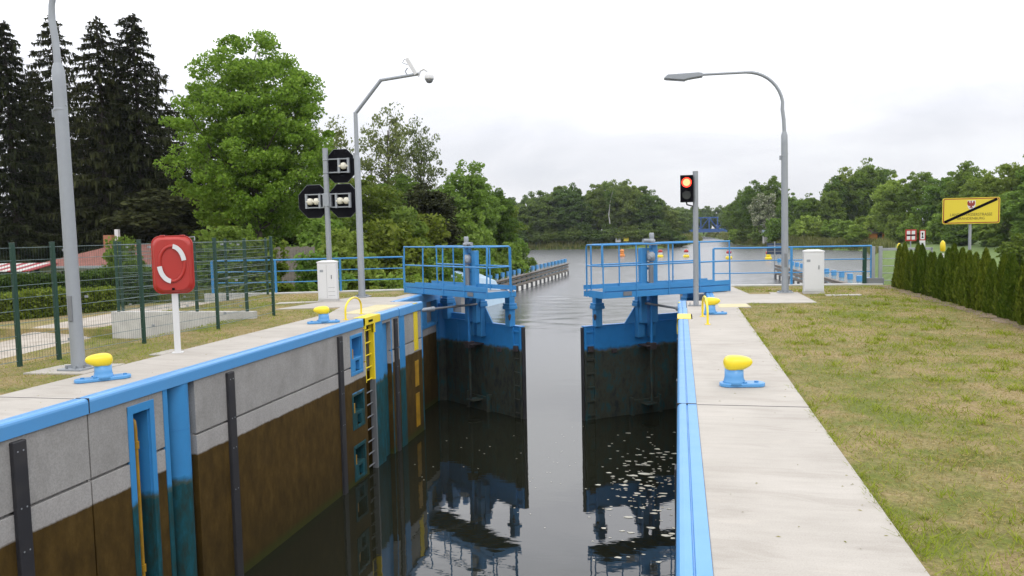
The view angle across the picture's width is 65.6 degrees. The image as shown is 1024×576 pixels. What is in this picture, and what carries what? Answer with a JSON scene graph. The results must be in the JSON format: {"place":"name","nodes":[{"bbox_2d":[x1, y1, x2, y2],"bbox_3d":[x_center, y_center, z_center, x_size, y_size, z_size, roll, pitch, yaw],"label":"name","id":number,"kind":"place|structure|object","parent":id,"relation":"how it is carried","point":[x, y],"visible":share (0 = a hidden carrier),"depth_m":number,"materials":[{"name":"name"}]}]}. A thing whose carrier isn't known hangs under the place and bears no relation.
{"place":"outdoors","nodes":[
{"label":"outdoors","id":0,"kind":"place"},
{"bbox_2d":[0,397,71,419],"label":"quay pavement","id":1,"kind":"structure","parent":0,"point":[10,407],"depth_m":9.73,"materials":[{"name":"concrete"}]},
{"bbox_2d":[0,301,210,358],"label":"path","id":2,"kind":"structure","parent":0,"point":[28,340],"depth_m":20.52,"materials":[{"name":"grey concrete"}]},
{"bbox_2d":[0,293,416,398],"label":"quay pavement","id":3,"kind":"structure","parent":0,"point":[136,370],"depth_m":13.67,"materials":[{"name":"concrete"}]},
{"bbox_2d":[74,353,130,383],"bbox_3d":[-5.817,1.117,11.293,0.735,0.385,0.270,-4,5,-36],"label":"mooring bollard","id":4,"kind":"object","parent":3,"relation":"on","point":[101,363],"visible":1,"depth_m":11.20,"materials":[{"name":"blue metal"}]},
{"bbox_2d":[151,235,194,352],"bbox_3d":[-5.819,0.108,13.756,0.702,2.045,0.235,-2,4,-14],"label":"lifebuoy box","id":5,"kind":"object","parent":3,"relation":"on","point":[173,266],"visible":1,"depth_m":13.66,"materials":[{"name":"red plastic"}]},
{"bbox_2d":[316,260,339,301],"bbox_3d":[-5.511,-0.194,23.835,0.584,1.270,0.392,-1,4,-2],"label":"control cabinet","id":6,"kind":"object","parent":3,"relation":"on","point":[328,281],"visible":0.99,"depth_m":23.66,"materials":[{"name":"metal"}]},
{"bbox_2d":[353,57,433,297],"bbox_3d":[-3.672,-3.368,24.591,2.790,7.302,0.460,0,4,12],"label":"camera mast","id":7,"kind":"object","parent":3,"relation":"on","point":[429,77],"visible":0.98,"depth_m":24.75,"materials":[{"name":"metal"}]},
{"bbox_2d":[274,246,314,286],"bbox_3d":[-11.841,-0.990,41.793,3.470,2.376,0.072,0,4,15],"label":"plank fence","id":8,"kind":"object","parent":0,"point":[290,276],"visible":0.21,"depth_m":41.64,"materials":[{"name":"grey wood"}]},
{"bbox_2d":[0,228,1023,575],"bbox_3d":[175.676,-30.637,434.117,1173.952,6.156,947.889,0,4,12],"label":"ground","id":9,"kind":"structure","parent":0,"point":[916,498],"depth_m":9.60,"materials":[{"name":"green plant"}]},
{"bbox_2d":[0,20,78,274],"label":"spruce tree","id":10,"kind":"object","parent":9,"relation":"on","point":[19,215],"visible":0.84,"depth_m":59.86,"materials":[{"name":"green plant"}]},
{"bbox_2d":[6,15,100,253],"bbox_3d":[-36.585,-10.922,65.243,8.502,22.892,8.241,-2,4,-10],"label":"spruce tree","id":11,"kind":"object","parent":9,"relation":"on","point":[41,107],"visible":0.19,"depth_m":64.42,"materials":[{"name":"green plant"}]},
{"bbox_2d":[0,285,120,321],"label":"clipped hedge","id":12,"kind":"object","parent":9,"relation":"on","point":[38,302],"visible":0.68,"depth_m":23.99,"materials":[{"name":"green plant"}]},
{"bbox_2d":[23,363,124,374],"bbox_3d":[-6.813,1.399,12.426,1.030,0.300,0.949,0,4,12],"label":"paving strip","id":13,"kind":"object","parent":9,"relation":"on","point":[45,371],"visible":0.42,"depth_m":12.09,"materials":[{"name":"concrete"}]},
{"bbox_2d":[48,0,93,370],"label":"street lamp","id":14,"kind":"object","parent":13,"relation":"on","point":[70,252],"visible":0.88,"depth_m":12.09,"materials":[{"name":"metal"}]},
{"bbox_2d":[0,266,159,304],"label":"clipped hedge","id":15,"kind":"object","parent":9,"relation":"on","point":[25,280],"visible":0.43,"depth_m":26.65,"materials":[{"name":"green plant"}]},
{"bbox_2d":[34,15,151,257],"bbox_3d":[-30.786,-9.994,60.667,9.811,21.331,9.509,0,4,18],"label":"spruce tree","id":16,"kind":"object","parent":9,"relation":"on","point":[100,123],"visible":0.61,"depth_m":60.06,"materials":[{"name":"green plant"}]},
{"bbox_2d":[94,234,146,269],"bbox_3d":[-18.360,-0.899,37.588,2.485,3.286,2.102,-4,5,-30],"label":"shrub","id":17,"kind":"object","parent":9,"relation":"on","point":[109,258],"visible":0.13,"depth_m":37.37,"materials":[{"name":"green plant"}]},
{"bbox_2d":[40,229,201,273],"bbox_3d":[-22.849,-1.524,50.268,10.900,4.450,8.320,0,4,12],"label":"bungalow","id":18,"kind":"object","parent":9,"relation":"on","point":[98,260],"visible":0.06,"depth_m":47.80,"materials":[{"name":"paint"}]},
{"bbox_2d":[77,13,189,246],"bbox_3d":[-29.592,-10.603,62.879,10.553,21.478,8.855,-1,4,-1],"label":"spruce tree","id":19,"kind":"object","parent":9,"relation":"on","point":[137,120],"visible":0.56,"depth_m":61.02,"materials":[{"name":"green plant"}]},
{"bbox_2d":[0,236,274,366],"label":"fence","id":20,"kind":"object","parent":9,"relation":"on","point":[15,300],"visible":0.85,"depth_m":14.71,"materials":[{"name":"green metal"}]},
{"bbox_2d":[95,188,216,243],"bbox_3d":[-25.635,-3.636,58.478,9.820,7.348,9.073,0,4,22],"label":"evergreen tree","id":21,"kind":"object","parent":9,"relation":"on","point":[152,217],"visible":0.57,"depth_m":56.18,"materials":[{"name":"green plant"}]},
{"bbox_2d":[111,311,256,338],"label":"wall","id":22,"kind":"structure","parent":9,"relation":"on","point":[129,324],"depth_m":19.89,"materials":[{"name":"concrete"}]},
{"bbox_2d":[113,238,248,311],"bbox_3d":[-8.239,-0.264,19.741,3.619,1.865,0.073,0,4,11],"label":"fence","id":23,"kind":"object","parent":22,"relation":"on","point":[115,244],"visible":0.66,"depth_m":19.64,"materials":[{"name":"green metal"}]},
{"bbox_2d":[117,238,268,310],"bbox_3d":[-9.222,-0.438,23.806,0.116,2.025,7.220,0,4,13],"label":"fence","id":24,"kind":"object","parent":9,"relation":"on","point":[202,284],"visible":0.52,"depth_m":24.36,"materials":[{"name":"green metal"}]},
{"bbox_2d":[197,223,255,291],"bbox_3d":[-12.970,-1.095,36.949,3.249,3.812,3.841,2,5,37],"label":"shrub","id":25,"kind":"object","parent":9,"relation":"on","point":[228,234],"visible":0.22,"depth_m":36.40,"materials":[{"name":"green plant"}]},
{"bbox_2d":[0,294,464,575],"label":"lock wall","id":26,"kind":"structure","parent":9,"relation":"on","point":[241,463],"depth_m":12.79,"materials":[{"name":"concrete"}]},
{"bbox_2d":[403,237,526,418],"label":"lock gate","id":27,"kind":"structure","parent":26,"relation":"attached to","point":[485,362],"depth_m":25.15,"materials":[{"name":"blue metal"}]},
{"bbox_2d":[153,29,344,246],"bbox_3d":[-16.979,-8.322,52.322,12.218,17.188,11.476,-3,4,-22],"label":"maple tree","id":28,"kind":"object","parent":9,"relation":"on","point":[248,191],"visible":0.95,"depth_m":49.67,"materials":[{"name":"green plant"}]},
{"bbox_2d":[219,236,294,292],"bbox_3d":[-11.161,-0.578,34.680,3.206,3.335,3.785,-3,4,-17],"label":"shrub","id":29,"kind":"object","parent":9,"relation":"on","point":[283,287],"visible":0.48,"depth_m":34.23,"materials":[{"name":"green plant"}]},
{"bbox_2d":[204,289,403,301],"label":"head wall","id":30,"kind":"structure","parent":9,"relation":"on","point":[212,296],"depth_m":27.63,"materials":[{"name":"concrete"}]},
{"bbox_2d":[210,256,403,292],"bbox_3d":[-7.140,-0.452,27.681,6.785,1.158,0.457,-1,4,-1],"label":"railing","id":31,"kind":"object","parent":30,"relation":"on","point":[275,276],"visible":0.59,"depth_m":27.66,"materials":[{"name":"metal"}]},
{"bbox_2d":[290,249,355,291],"bbox_3d":[-9.197,0.155,37.187,3.906,3.918,3.754,-5,5,-38],"label":"shrub","id":32,"kind":"object","parent":9,"relation":"on","point":[305,276],"visible":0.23,"depth_m":36.80,"materials":[{"name":"green plant"}]},
{"bbox_2d":[286,218,366,262],"bbox_3d":[-11.615,-1.909,47.469,4.858,4.702,5.054,-4,5,-32],"label":"shrub","id":33,"kind":"object","parent":9,"relation":"on","point":[309,238],"visible":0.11,"depth_m":46.71,"materials":[{"name":"green plant"}]},
{"bbox_2d":[298,148,355,259],"bbox_3d":[-5.878,-2.090,25.483,2.101,4.730,0.230,0,4,12],"label":"signal mast","id":34,"kind":"object","parent":9,"relation":"on","point":[320,201],"visible":0.92,"depth_m":25.39,"materials":[{"name":"metal"}]},
{"bbox_2d":[304,115,371,183],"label":"birch tree","id":35,"kind":"object","parent":9,"relation":"on","point":[339,133],"visible":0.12,"depth_m":80.59,"materials":[{"name":"green plant"}]},
{"bbox_2d":[316,226,384,289],"bbox_3d":[-9.091,-1.018,43.310,4.518,4.732,3.822,-2,4,-10],"label":"shrub","id":36,"kind":"object","parent":9,"relation":"on","point":[343,246],"visible":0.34,"depth_m":42.83,"materials":[{"name":"green plant"}]},
{"bbox_2d":[331,174,417,231],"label":"broadleaf tree","id":37,"kind":"object","parent":9,"relation":"on","point":[371,202],"visible":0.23,"depth_m":66.21,"materials":[{"name":"green plant"}]},
{"bbox_2d":[359,102,423,199],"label":"birch tree","id":38,"kind":"object","parent":9,"relation":"on","point":[381,149],"visible":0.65,"depth_m":83.06,"materials":[{"name":"green plant"}]},
{"bbox_2d":[370,272,421,288],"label":"shrub","id":39,"kind":"object","parent":9,"relation":"on","point":[398,283],"visible":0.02,"depth_m":42.70,"materials":[{"name":"green plant"}]},
{"bbox_2d":[363,218,430,284],"bbox_3d":[-8.332,-1.965,53.115,5.804,5.387,4.916,-2,4,-11],"label":"shrub","id":40,"kind":"object","parent":9,"relation":"on","point":[389,239],"visible":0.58,"depth_m":52.05,"materials":[{"name":"green plant"}]},
{"bbox_2d":[377,173,434,223],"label":"broadleaf tree","id":41,"kind":"object","parent":9,"relation":"on","point":[405,186],"visible":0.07,"depth_m":78.45,"materials":[{"name":"green plant"}]},
{"bbox_2d":[378,205,441,260],"bbox_3d":[-8.133,-3.271,60.902,5.648,6.309,4.778,1,5,29],"label":"shrub","id":42,"kind":"object","parent":9,"relation":"on","point":[418,227],"visible":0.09,"depth_m":59.99,"materials":[{"name":"green plant"}]},
{"bbox_2d":[391,114,447,190],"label":"birch tree","id":43,"kind":"object","parent":9,"relation":"on","point":[423,158],"visible":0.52,"depth_m":86.50,"materials":[{"name":"green plant"}]},
{"bbox_2d":[400,182,463,244],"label":"broadleaf tree","id":44,"kind":"object","parent":9,"relation":"on","point":[433,202],"visible":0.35,"depth_m":70.69,"materials":[{"name":"green plant"}]},
{"bbox_2d":[417,213,451,258],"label":"shrub","id":45,"kind":"object","parent":9,"relation":"on","point":[435,235],"visible":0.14,"depth_m":67.20,"materials":[{"name":"green plant"}]},
{"bbox_2d":[421,254,462,282],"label":"shrub","id":46,"kind":"object","parent":9,"relation":"on","point":[447,273],"visible":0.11,"depth_m":54.87,"materials":[{"name":"green plant"}]},
{"bbox_2d":[431,159,507,242],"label":"broadleaf tree","id":47,"kind":"object","parent":9,"relation":"on","point":[469,193],"visible":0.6,"depth_m":79.78,"materials":[{"name":"green plant"}]},
{"bbox_2d":[449,209,492,251],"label":"shrub","id":48,"kind":"object","parent":9,"relation":"on","point":[471,230],"visible":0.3,"depth_m":75.82,"materials":[{"name":"green plant"}]},
{"bbox_2d":[484,186,523,252],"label":"broadleaf tree","id":49,"kind":"object","parent":9,"relation":"on","point":[509,222],"visible":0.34,"depth_m":88.53,"materials":[{"name":"green plant"}]},
{"bbox_2d":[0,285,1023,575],"bbox_3d":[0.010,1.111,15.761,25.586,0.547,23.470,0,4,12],"label":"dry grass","id":50,"kind":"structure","parent":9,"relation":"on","point":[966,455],"depth_m":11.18,"materials":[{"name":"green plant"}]},
{"bbox_2d":[499,241,529,283],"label":"shrub","id":51,"kind":"object","parent":9,"relation":"on","point":[519,262],"visible":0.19,"depth_m":78.98,"materials":[{"name":"green plant"}]},
{"bbox_2d":[157,231,895,302],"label":"reeds","id":52,"kind":"object","parent":9,"relation":"on","point":[808,240],"visible":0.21,"depth_m":182.84,"materials":[{"name":"green plant"}]},
{"bbox_2d":[488,259,569,291],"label":"guide wall","id":53,"kind":"structure","parent":9,"relation":"on","point":[553,269],"depth_m":82.61,"materials":[{"name":"grey concrete"}]},
{"bbox_2d":[516,199,543,233],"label":"broadleaf tree","id":54,"kind":"object","parent":9,"relation":"on","point":[529,215],"visible":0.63,"depth_m":228.57,"materials":[{"name":"green plant"}]},
{"bbox_2d":[531,193,564,231],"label":"broadleaf tree","id":55,"kind":"object","parent":9,"relation":"on","point":[548,221],"visible":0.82,"depth_m":227.91,"materials":[{"name":"green plant"}]},
{"bbox_2d":[549,187,582,230],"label":"broadleaf tree","id":56,"kind":"object","parent":9,"relation":"on","point":[565,197],"visible":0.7,"depth_m":228.18,"materials":[{"name":"green plant"}]},
{"bbox_2d":[565,196,596,229],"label":"broadleaf tree","id":57,"kind":"object","parent":9,"relation":"on","point":[581,213],"visible":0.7,"depth_m":226.59,"materials":[{"name":"green plant"}]},
{"bbox_2d":[582,184,608,240],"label":"broadleaf tree","id":58,"kind":"object","parent":9,"relation":"on","point":[598,203],"visible":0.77,"depth_m":226.23,"materials":[{"name":"green plant"}]},
{"bbox_2d":[598,179,630,230],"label":"broadleaf tree","id":59,"kind":"object","parent":9,"relation":"on","point":[615,211],"visible":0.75,"depth_m":223.87,"materials":[{"name":"green plant"}]},
{"bbox_2d":[617,185,648,226],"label":"broadleaf tree","id":60,"kind":"object","parent":9,"relation":"on","point":[633,194],"visible":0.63,"depth_m":223.23,"materials":[{"name":"green plant"}]},
{"bbox_2d":[631,194,666,229],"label":"broadleaf tree","id":61,"kind":"object","parent":9,"relation":"on","point":[644,214],"visible":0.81,"depth_m":221.48,"materials":[{"name":"green plant"}]},
{"bbox_2d":[674,292,714,575],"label":"lock wall edge","id":62,"kind":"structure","parent":9,"relation":"on","point":[692,550],"depth_m":6.46,"materials":[{"name":"metal"}]},
{"bbox_2d":[580,233,730,420],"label":"lock gate","id":63,"kind":"structure","parent":62,"relation":"attached to","point":[629,366],"depth_m":24.16,"materials":[{"name":"blue metal"}]},
{"bbox_2d":[736,180,763,231],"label":"broadleaf tree","id":64,"kind":"object","parent":9,"relation":"on","point":[748,193],"visible":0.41,"depth_m":215.64,"materials":[{"name":"green plant"}]},
{"bbox_2d":[746,193,779,232],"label":"willow tree","id":65,"kind":"object","parent":9,"relation":"on","point":[765,212],"visible":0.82,"depth_m":204.95,"materials":[{"name":"green plant"}]},
{"bbox_2d":[789,193,820,223],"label":"broadleaf tree","id":66,"kind":"object","parent":9,"relation":"on","point":[805,207],"visible":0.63,"depth_m":196.81,"materials":[{"name":"green plant"}]},
{"bbox_2d":[731,283,882,285],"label":"head wall","id":67,"kind":"structure","parent":9,"relation":"on","point":[802,284],"depth_m":26.06,"materials":[{"name":"concrete"}]},
{"bbox_2d":[712,245,871,283],"bbox_3d":[9.185,-0.744,26.143,5.059,1.248,0.060,-1,4,8],"label":"railing","id":68,"kind":"object","parent":67,"relation":"on","point":[791,260],"visible":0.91,"depth_m":26.11,"materials":[{"name":"blue metal"}]},
{"bbox_2d":[862,246,932,284],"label":"field gate","id":69,"kind":"structure","parent":68,"relation":"attached to","point":[873,280],"depth_m":25.72,"materials":[{"name":"metal"}]},
{"bbox_2d":[802,249,824,293],"bbox_3d":[8.726,-0.463,23.029,0.574,1.300,0.392,0,4,15],"label":"control cabinet","id":70,"kind":"object","parent":9,"relation":"on","point":[813,271],"visible":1,"depth_m":22.86,"materials":[{"name":"metal"}]},
{"bbox_2d":[775,258,861,283],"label":"guide wall","id":71,"kind":"structure","parent":9,"relation":"on","point":[827,280],"depth_m":63.74,"materials":[{"name":"blue metal"}]},
{"bbox_2d":[813,190,846,223],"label":"broadleaf tree","id":72,"kind":"object","parent":9,"relation":"on","point":[832,199],"visible":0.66,"depth_m":193.44,"materials":[{"name":"green plant"}]},
{"bbox_2d":[819,175,856,219],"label":"broadleaf tree","id":73,"kind":"object","parent":9,"relation":"on","point":[837,182],"visible":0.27,"depth_m":197.56,"materials":[{"name":"green plant"}]},
{"bbox_2d":[828,166,868,220],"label":"broadleaf tree","id":74,"kind":"object","parent":9,"relation":"on","point":[843,178],"visible":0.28,"depth_m":198.96,"materials":[{"name":"green plant"}]},
{"bbox_2d":[844,157,884,221],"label":"broadleaf tree","id":75,"kind":"object","parent":9,"relation":"on","point":[864,174],"visible":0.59,"depth_m":194.46,"materials":[{"name":"green plant"}]},
{"bbox_2d":[869,173,920,233],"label":"broadleaf tree","id":76,"kind":"object","parent":9,"relation":"on","point":[891,188],"visible":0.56,"depth_m":161.55,"materials":[{"name":"green plant"}]},
{"bbox_2d":[895,213,923,243],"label":"shrub","id":77,"kind":"object","parent":9,"relation":"on","point":[912,221],"visible":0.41,"depth_m":149.22,"materials":[{"name":"green plant"}]},
{"bbox_2d":[890,171,937,228],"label":"broadleaf tree","id":78,"kind":"object","parent":9,"relation":"on","point":[909,197],"visible":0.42,"depth_m":156.23,"materials":[{"name":"green plant"}]},
{"bbox_2d":[910,171,956,230],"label":"broadleaf tree","id":79,"kind":"object","parent":9,"relation":"on","point":[931,194],"visible":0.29,"depth_m":148.06,"materials":[{"name":"green plant"}]},
{"bbox_2d":[922,213,952,243],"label":"shrub","id":80,"kind":"object","parent":9,"relation":"on","point":[935,228],"visible":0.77,"depth_m":139.63,"materials":[{"name":"green plant"}]},
{"bbox_2d":[879,286,1023,329],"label":"soil strip","id":81,"kind":"object","parent":9,"relation":"on","point":[976,312],"visible":0.48,"depth_m":18.16,"materials":[{"name":"brown soil"}]},
{"bbox_2d":[895,242,908,288],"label":"thuja","id":82,"kind":"object","parent":81,"relation":"on","point":[901,264],"visible":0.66,"depth_m":23.80,"materials":[{"name":"green plant"}]},
{"bbox_2d":[911,243,927,292],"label":"thuja","id":83,"kind":"object","parent":81,"relation":"on","point":[920,264],"visible":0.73,"depth_m":22.25,"materials":[{"name":"green plant"}]},
{"bbox_2d":[939,243,958,301],"bbox_3d":[10.958,-0.379,19.768,0.612,1.530,0.580,-4,5,-36],"label":"thuja","id":84,"kind":"object","parent":81,"relation":"on","point":[948,279],"visible":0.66,"depth_m":19.68,"materials":[{"name":"green plant"}]},
{"bbox_2d":[956,250,972,305],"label":"thuja","id":85,"kind":"object","parent":81,"relation":"on","point":[964,275],"visible":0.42,"depth_m":18.69,"materials":[{"name":"green plant"}]},
{"bbox_2d":[964,251,980,307],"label":"thuja","id":86,"kind":"object","parent":81,"relation":"on","point":[972,277],"visible":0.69,"depth_m":18.18,"materials":[{"name":"green plant"}]},
{"bbox_2d":[971,247,990,310],"bbox_3d":[10.563,-0.196,17.701,0.522,1.479,0.518,-1,4,-3],"label":"thuja","id":87,"kind":"object","parent":81,"relation":"on","point":[984,263],"visible":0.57,"depth_m":17.63,"materials":[{"name":"green plant"}]},
{"bbox_2d":[982,258,997,312],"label":"thuja","id":88,"kind":"object","parent":81,"relation":"on","point":[990,281],"visible":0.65,"depth_m":17.14,"materials":[{"name":"green plant"}]},
{"bbox_2d":[992,252,1007,315],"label":"thuja","id":89,"kind":"object","parent":81,"relation":"on","point":[1000,275],"visible":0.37,"depth_m":16.64,"materials":[{"name":"green plant"}]},
{"bbox_2d":[996,253,1019,318],"bbox_3d":[10.194,-0.025,16.181,0.547,1.388,0.506,-1,4,1],"label":"thuja","id":90,"kind":"object","parent":81,"relation":"on","point":[1008,286],"visible":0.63,"depth_m":16.10,"materials":[{"name":"green plant"}]},
{"bbox_2d":[1014,262,1023,324],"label":"thuja","id":91,"kind":"object","parent":81,"relation":"on","point":[1019,312],"visible":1,"depth_m":15.16,"materials":[{"name":"green plant"}]},
{"bbox_2d":[940,224,976,245],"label":"shrub","id":92,"kind":"object","parent":9,"relation":"on","point":[958,235],"visible":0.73,"depth_m":130.21,"materials":[{"name":"green plant"}]},
{"bbox_2d":[932,160,985,229],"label":"broadleaf tree","id":93,"kind":"object","parent":9,"relation":"on","point":[962,175],"visible":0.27,"depth_m":142.74,"materials":[{"name":"green plant"}]},
{"bbox_2d":[942,197,999,249],"bbox_3d":[11.817,-0.863,20.532,1.320,2.925,0.107,0,4,16],"label":"place sign","id":94,"kind":"object","parent":9,"relation":"on","point":[976,210],"visible":1,"depth_m":20.41,"materials":[{"name":"metal"}]},
{"bbox_2d":[957,170,1013,197],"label":"broadleaf tree","id":95,"kind":"object","parent":9,"relation":"on","point":[970,193],"visible":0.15,"depth_m":131.46,"materials":[{"name":"green plant"}]},
{"bbox_2d":[971,218,1009,246],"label":"shrub","id":96,"kind":"object","parent":9,"relation":"on","point":[988,234],"visible":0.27,"depth_m":121.03,"materials":[{"name":"green plant"}]},
{"bbox_2d":[980,162,1023,238],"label":"broadleaf tree","id":97,"kind":"object","parent":9,"relation":"on","point":[1007,182],"visible":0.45,"depth_m":115.89,"materials":[{"name":"green plant"}]},
{"bbox_2d":[994,232,1023,267],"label":"shrub","id":98,"kind":"object","parent":9,"relation":"on","point":[1016,247],"visible":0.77,"depth_m":62.38,"materials":[{"name":"green plant"}]},
{"bbox_2d":[997,185,1023,240],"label":"broadleaf tree","id":99,"kind":"object","parent":9,"relation":"on","point":[1017,207],"visible":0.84,"depth_m":105.70,"materials":[{"name":"green plant"}]},
{"bbox_2d":[0,0,1023,228],"label":"sky","id":100,"kind":"structure","parent":0,"point":[547,95],"materials":[{"name":"white"}]},
{"bbox_2d":[244,228,869,575],"bbox_3d":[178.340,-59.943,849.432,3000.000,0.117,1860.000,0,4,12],"label":"water","id":101,"kind":"structure","parent":0,"point":[454,510],"depth_m":18.24,"materials":[{"name":"grey liquid"}]},
{"bbox_2d":[414,426,676,562],"bbox_3d":[0.169,4.389,18.810,7.391,0.001,9.334,0,4,12],"label":"foam","id":102,"kind":"object","parent":101,"relation":"on","point":[645,464],"visible":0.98,"depth_m":17.54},
{"bbox_2d":[686,286,816,406],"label":"quay pavement","id":103,"kind":"structure","parent":0,"point":[717,341],"depth_m":12.37,"materials":[{"name":"concrete"}]},
{"bbox_2d":[680,171,700,305],"bbox_3d":[4.471,-1.222,19.861,0.512,3.360,0.400,0,4,12],"label":"traffic light","id":104,"kind":"object","parent":103,"relation":"on","point":[688,188],"visible":0.96,"depth_m":19.79,"materials":[{"name":"metal"}]},
{"bbox_2d":[664,71,793,292],"bbox_3d":[6.349,-3.086,23.380,3.642,6.476,0.420,0,4,12],"label":"street lamp","id":105,"kind":"object","parent":103,"relation":"on","point":[684,77],"visible":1,"depth_m":23.06,"materials":[{"name":"metal"}]},
{"bbox_2d":[719,355,764,387],"bbox_3d":[2.862,1.028,9.890,0.555,0.385,0.270,-1,4,6],"label":"mooring bollard","id":106,"kind":"object","parent":103,"relation":"on","point":[735,366],"visible":1,"depth_m":9.80,"materials":[{"name":"blue metal"}]},
{"bbox_2d":[697,405,929,575],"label":"quay pavement","id":107,"kind":"structure","parent":0,"point":[763,490],"depth_m":5.69,"materials":[{"name":"concrete"}]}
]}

